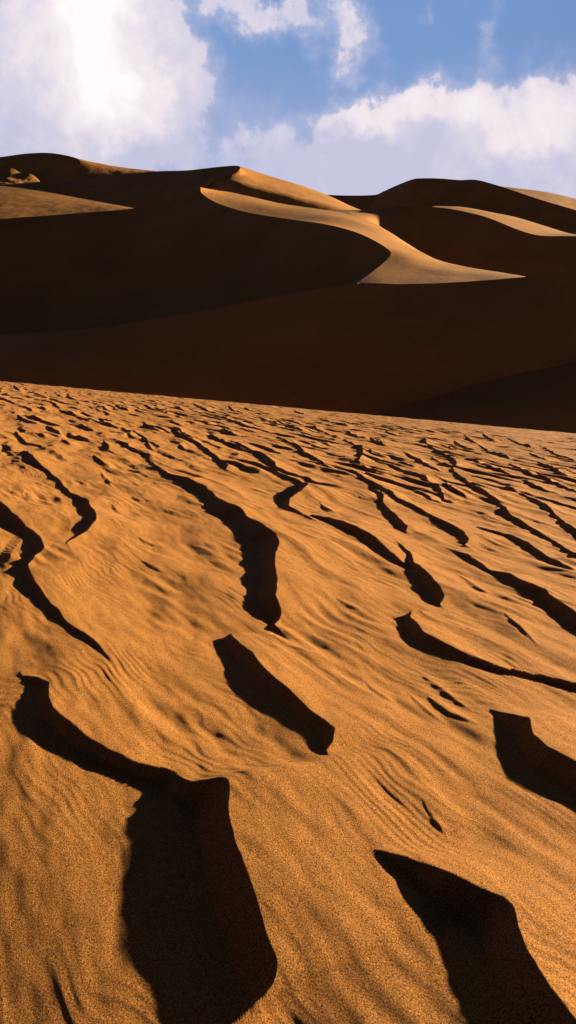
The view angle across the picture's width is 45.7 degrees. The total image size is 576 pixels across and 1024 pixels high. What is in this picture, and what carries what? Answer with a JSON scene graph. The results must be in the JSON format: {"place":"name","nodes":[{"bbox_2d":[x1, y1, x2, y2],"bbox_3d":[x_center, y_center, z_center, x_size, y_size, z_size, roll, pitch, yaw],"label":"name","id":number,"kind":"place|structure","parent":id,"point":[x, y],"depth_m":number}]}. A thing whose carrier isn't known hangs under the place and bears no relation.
{"place":"outdoors","nodes":[
{"label":"outdoors","id":0,"kind":"place"},
{"bbox_2d":[0,166,44,191],"bbox_3d":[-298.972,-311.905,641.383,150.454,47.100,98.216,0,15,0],"label":"dune","id":1,"kind":"structure","parent":0,"point":[10,177],"depth_m":657.52},
{"bbox_2d":[0,186,131,218],"bbox_3d":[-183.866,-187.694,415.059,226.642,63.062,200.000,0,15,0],"label":"dune","id":2,"kind":"structure","parent":0,"point":[17,202],"depth_m":411.09},
{"bbox_2d":[0,153,152,185],"bbox_3d":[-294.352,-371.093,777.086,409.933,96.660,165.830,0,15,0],"label":"dune","id":3,"kind":"structure","parent":0,"point":[44,169],"depth_m":797.02},
{"bbox_2d":[43,166,359,209],"bbox_3d":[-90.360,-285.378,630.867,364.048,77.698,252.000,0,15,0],"label":"dune","id":4,"kind":"structure","parent":0,"point":[135,190],"depth_m":586.04},
{"bbox_2d":[0,187,524,334],"bbox_3d":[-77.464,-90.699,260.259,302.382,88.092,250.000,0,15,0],"label":"dune","id":5,"kind":"structure","parent":0,"point":[197,249],"depth_m":249.61},
{"bbox_2d":[0,381,575,1023],"bbox_3d":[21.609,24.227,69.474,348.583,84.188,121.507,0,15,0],"label":"sand slope","id":6,"kind":"structure","parent":0,"point":[286,715],"depth_m":3.15},
{"bbox_2d":[0,272,575,414],"bbox_3d":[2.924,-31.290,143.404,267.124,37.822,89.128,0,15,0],"label":"dune","id":7,"kind":"structure","parent":0,"point":[370,348],"depth_m":126.49},
{"bbox_2d":[0,0,575,198],"label":"sky","id":8,"kind":"structure","parent":0,"point":[328,97]},
{"bbox_2d":[328,206,575,276],"bbox_3d":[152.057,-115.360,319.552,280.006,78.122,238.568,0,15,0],"label":"dune","id":9,"kind":"structure","parent":0,"point":[478,239],"depth_m":327.56},
{"bbox_2d":[328,178,575,233],"bbox_3d":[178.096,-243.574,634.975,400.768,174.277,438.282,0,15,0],"label":"dune","id":10,"kind":"structure","parent":0,"point":[473,194],"depth_m":698.51},
{"bbox_2d":[378,362,575,432],"bbox_3d":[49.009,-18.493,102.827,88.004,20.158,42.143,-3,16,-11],"label":"dune","id":11,"kind":"structure","parent":0,"point":[543,399],"depth_m":103.82},
{"bbox_2d":[501,186,575,209],"bbox_3d":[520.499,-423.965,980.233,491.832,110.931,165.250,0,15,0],"label":"dune","id":12,"kind":"structure","parent":0,"point":[564,201],"depth_m":996.33}
]}

